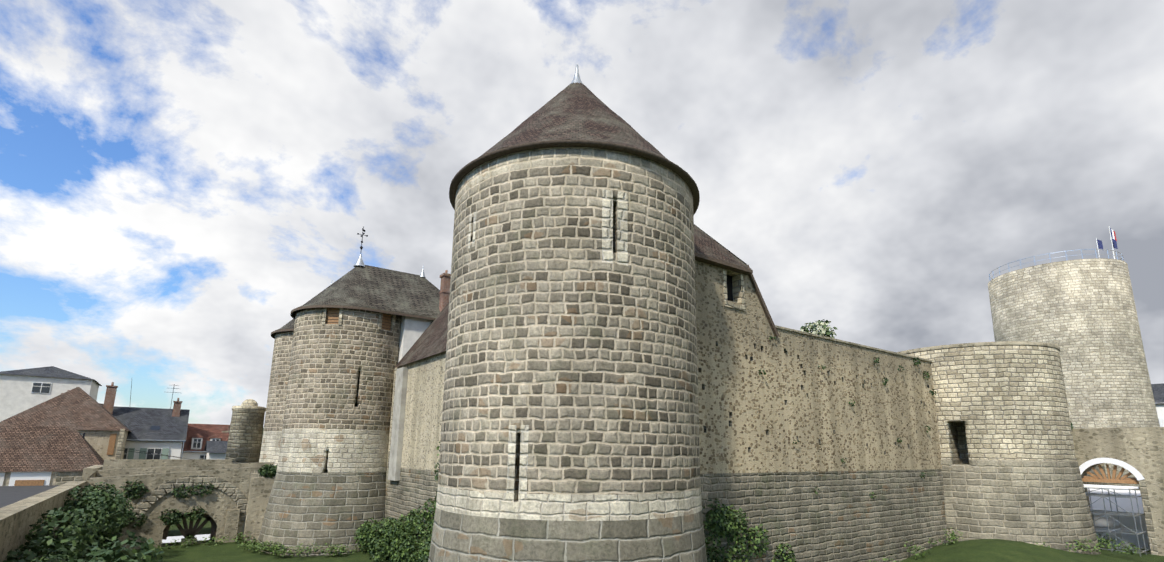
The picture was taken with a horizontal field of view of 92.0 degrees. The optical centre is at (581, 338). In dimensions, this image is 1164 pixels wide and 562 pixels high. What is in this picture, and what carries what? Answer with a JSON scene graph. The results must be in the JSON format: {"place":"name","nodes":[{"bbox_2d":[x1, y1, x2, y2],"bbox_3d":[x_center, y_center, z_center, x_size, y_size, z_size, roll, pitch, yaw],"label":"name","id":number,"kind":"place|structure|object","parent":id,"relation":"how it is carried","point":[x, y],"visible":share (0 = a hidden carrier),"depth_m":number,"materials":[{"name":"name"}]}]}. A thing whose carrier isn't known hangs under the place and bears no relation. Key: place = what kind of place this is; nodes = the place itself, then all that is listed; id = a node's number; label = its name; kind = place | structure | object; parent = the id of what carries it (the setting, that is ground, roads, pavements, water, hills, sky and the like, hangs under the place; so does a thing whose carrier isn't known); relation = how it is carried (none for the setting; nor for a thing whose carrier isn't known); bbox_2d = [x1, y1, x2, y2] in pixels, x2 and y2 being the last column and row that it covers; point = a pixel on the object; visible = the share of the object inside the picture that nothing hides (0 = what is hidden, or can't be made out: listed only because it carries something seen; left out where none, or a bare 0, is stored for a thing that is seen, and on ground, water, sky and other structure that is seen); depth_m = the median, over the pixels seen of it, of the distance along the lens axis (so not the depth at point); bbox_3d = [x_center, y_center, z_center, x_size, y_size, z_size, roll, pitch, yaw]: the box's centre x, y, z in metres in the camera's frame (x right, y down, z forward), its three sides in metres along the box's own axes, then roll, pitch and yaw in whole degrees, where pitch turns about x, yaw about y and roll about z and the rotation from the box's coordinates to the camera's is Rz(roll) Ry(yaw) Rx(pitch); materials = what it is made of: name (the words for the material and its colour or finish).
{"place":"outdoors","nodes":[
{"label":"outdoors","id":0,"kind":"place"},
{"bbox_2d":[0,485,59,507],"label":"road","id":1,"kind":"structure","parent":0,"point":[9,495],"depth_m":34.43,"materials":[{"name":"grey asphalt"}]},
{"bbox_2d":[0,425,103,485],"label":"house wing","id":2,"kind":"structure","parent":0,"point":[36,455],"depth_m":41.02,"materials":[{"name":"brown tile"}]},
{"bbox_2d":[0,382,189,458],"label":"house","id":3,"kind":"structure","parent":0,"point":[80,410],"depth_m":48.39,"materials":[{"name":"brown tile"}]},
{"bbox_2d":[115,429,205,458],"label":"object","id":4,"kind":"object","parent":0,"point":[120,444],"visible":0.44,"depth_m":47.38,"materials":[{"name":"white paint"}]},
{"bbox_2d":[126,470,274,542],"bbox_3d":[-23.769,10.978,35.453,7.804,5.100,0.920,9,-14,-35],"label":"stone arch","id":5,"kind":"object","parent":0,"point":[251,510],"visible":0.83,"depth_m":36.49,"materials":[{"name":"beige stone"}]},
{"bbox_2d":[180,423,230,458],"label":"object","id":6,"kind":"object","parent":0,"point":[198,436],"visible":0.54,"depth_m":55.72,"materials":[{"name":"red tile"}]},
{"bbox_2d":[0,0,1163,542],"label":"sky","id":7,"kind":"structure","parent":0,"point":[179,179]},
{"bbox_2d":[120,539,1163,561],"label":"lawn","id":8,"kind":"structure","parent":0,"point":[987,550],"depth_m":30.55,"materials":[{"name":"green plant"}]},
{"bbox_2d":[2,482,163,561],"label":"bushes","id":9,"kind":"object","parent":8,"relation":"on","point":[90,525],"visible":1,"depth_m":19.52,"materials":[{"name":"green plant"}]},
{"bbox_2d":[257,307,401,555],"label":"gate tower","id":10,"kind":"structure","parent":8,"relation":"on","point":[329,485],"depth_m":35.83,"materials":[{"name":"stone"}]},
{"bbox_2d":[322,307,395,331],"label":"windows","id":11,"kind":"structure","parent":10,"relation":"on","point":[334,315],"depth_m":36.96,"materials":[{"name":"brown wood"}]},
{"bbox_2d":[385,351,445,544],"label":"wall","id":12,"kind":"structure","parent":8,"relation":"on","point":[416,418],"depth_m":33.73,"materials":[{"name":"grey paint"}]},
{"bbox_2d":[354,442,439,561],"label":"bush","id":13,"kind":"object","parent":12,"relation":"attached to","point":[396,541],"depth_m":30.48,"materials":[{"name":"green plant"}]},
{"bbox_2d":[428,147,706,561],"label":"corner tower","id":14,"kind":"structure","parent":8,"relation":"on","point":[571,350],"depth_m":16.63,"materials":[{"name":"stone"}]},
{"bbox_2d":[468,189,627,493],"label":"corner tower quoins","id":15,"kind":"object","parent":14,"relation":"attached to","point":[607,232],"visible":1,"depth_m":16.91,"materials":[{"name":"beige stone"}]},
{"bbox_2d":[449,64,699,215],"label":"conical roof","id":16,"kind":"structure","parent":14,"relation":"on","point":[576,112],"depth_m":18.76,"materials":[{"name":"brown tile"}]},
{"bbox_2d":[156,527,1139,561],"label":"weeds","id":17,"kind":"object","parent":8,"relation":"on","point":[953,537],"visible":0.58,"depth_m":32.76,"materials":[{"name":"green plant"}]},
{"bbox_2d":[906,345,1100,554],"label":"tower","id":18,"kind":"structure","parent":8,"relation":"on","point":[1010,468],"depth_m":32.00,"materials":[{"name":"stone"}]},
{"bbox_2d":[897,341,1059,353],"bbox_3d":[25.418,1.230,37.460,9.920,0.250,9.920,9,-14,-35],"label":"coping","id":19,"kind":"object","parent":18,"relation":"on","point":[983,344],"depth_m":33.15,"materials":[{"name":"grey stone"}]},
{"bbox_2d":[1084,486,1150,556],"bbox_3d":[31.866,11.074,33.691,2.660,4.150,2.452,9,-14,-35],"label":"scaffold","id":20,"kind":"object","parent":8,"relation":"on","point":[1111,512],"visible":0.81,"depth_m":33.19,"materials":[{"name":"silver metal"}]},
{"bbox_2d":[167,516,1150,551],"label":"moat floor","id":21,"kind":"structure","parent":0,"point":[174,530],"depth_m":41.55,"materials":[{"name":"green plant"}]},
{"bbox_2d":[85,462,273,550],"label":"bridge","id":22,"kind":"structure","parent":21,"relation":"on","point":[216,504],"depth_m":35.81,"materials":[{"name":"stone"}]},
{"bbox_2d":[162,512,216,544],"bbox_3d":[-24.995,12.130,35.892,2.958,2.178,0.600,9,-14,-35],"label":"arch centring","id":23,"kind":"object","parent":22,"relation":"attached to","point":[186,532],"visible":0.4,"depth_m":35.84,"materials":[{"name":"brown wood"}]},
{"bbox_2d":[113,464,276,527],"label":"climbing plants","id":24,"kind":"object","parent":22,"relation":"on","point":[266,470],"depth_m":34.91,"materials":[{"name":"green plant"}]},
{"bbox_2d":[222,399,265,463],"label":"turret","id":25,"kind":"object","parent":21,"relation":"on","point":[245,434],"visible":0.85,"depth_m":45.02,"materials":[{"name":"stone"}]},
{"bbox_2d":[259,331,293,465],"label":"gate tower","id":26,"kind":"structure","parent":21,"relation":"on","point":[275,409],"depth_m":43.84,"materials":[{"name":"stone"}]},
{"bbox_2d":[988,258,1159,490],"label":"round tower","id":27,"kind":"structure","parent":21,"relation":"on","point":[1082,313],"depth_m":57.71,"materials":[{"name":"stone"}]},
{"bbox_2d":[989,226,1123,280],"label":"railing","id":28,"kind":"object","parent":27,"relation":"on","point":[1113,241],"visible":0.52,"depth_m":60.95,"materials":[{"name":"grey metal"}]},
{"bbox_2d":[1072,427,1163,555],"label":"cross wall","id":29,"kind":"structure","parent":21,"relation":"on","point":[1140,450],"depth_m":33.53,"materials":[{"name":"beige stone"}]},
{"bbox_2d":[1082,464,1139,487],"bbox_3d":[32.470,8.474,34.625,0.300,1.370,2.640,9,-14,-35],"label":"cross arch centring","id":30,"kind":"object","parent":29,"relation":"in","point":[1095,478],"visible":0.92,"depth_m":34.51,"materials":[{"name":"orange wood"}]},
{"bbox_2d":[1088,488,1150,553],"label":"gate","id":31,"kind":"structure","parent":21,"relation":"on","point":[1125,504],"depth_m":36.39,"materials":[{"name":"white metal"}]},
{"bbox_2d":[696,310,1107,561],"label":"wall","id":32,"kind":"structure","parent":0,"point":[753,424],"depth_m":26.13,"materials":[{"name":"beige stone"}]},
{"bbox_2d":[703,499,796,561],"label":"bush","id":33,"kind":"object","parent":32,"relation":"attached to","point":[728,524],"depth_m":21.43,"materials":[{"name":"green plant"}]},
{"bbox_2d":[758,335,935,498],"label":"wall tufts","id":34,"kind":"object","parent":32,"relation":"attached to","point":[885,383],"visible":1,"depth_m":30.48,"materials":[{"name":"green plant"}]},
{"bbox_2d":[1079,458,1158,554],"bbox_3d":[32.304,10.183,34.181,0.350,5.700,3.300,9,-14,-35],"label":"door surround","id":35,"kind":"object","parent":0,"point":[1136,473],"visible":0.62,"depth_m":33.09,"materials":[{"name":"white stone"}]},
{"label":"ground","id":36,"kind":"structure","parent":0,"visible":0},
{"bbox_2d":[0,366,101,421],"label":"tall house","id":37,"kind":"structure","parent":36,"relation":"on","point":[21,390],"depth_m":52.78,"materials":[{"name":"paint"}]},
{"bbox_2d":[0,459,231,561],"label":"parapet wall","id":38,"kind":"structure","parent":36,"relation":"on","point":[18,518],"depth_m":22.65,"materials":[{"name":"beige stone"}]},
{"bbox_2d":[204,441,227,458],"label":"house","id":39,"kind":"structure","parent":36,"relation":"on","point":[215,449],"depth_m":52.03,"materials":[{"name":"paint"}]},
{"bbox_2d":[1151,383,1163,426],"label":"white house","id":40,"kind":"structure","parent":36,"relation":"on","point":[1158,391],"depth_m":74.29,"materials":[{"name":"paint"}]},
{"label":"courtyard","id":41,"kind":"structure","parent":0,"visible":0},
{"bbox_2d":[398,316,432,469],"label":"gate block","id":42,"kind":"structure","parent":41,"relation":"on","point":[413,329],"depth_m":39.14,"materials":[{"name":"paint"}]},
{"bbox_2d":[271,227,439,338],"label":"tower roof","id":43,"kind":"structure","parent":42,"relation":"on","point":[361,285],"depth_m":39.98,"materials":[{"name":"tile"}]},
{"bbox_2d":[439,270,450,311],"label":"chimney","id":44,"kind":"object","parent":42,"relation":"on","point":[444,292],"visible":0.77,"depth_m":41.31,"materials":[{"name":"brick"}]},
{"bbox_2d":[394,224,778,472],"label":"granary","id":45,"kind":"structure","parent":41,"relation":"on","point":[726,285],"depth_m":24.60,"materials":[{"name":"stone"}]},
{"bbox_2d":[800,319,836,337],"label":"tree","id":46,"kind":"object","parent":41,"relation":"on","point":[821,326],"visible":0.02,"depth_m":44.57,"materials":[{"name":"green plant"}]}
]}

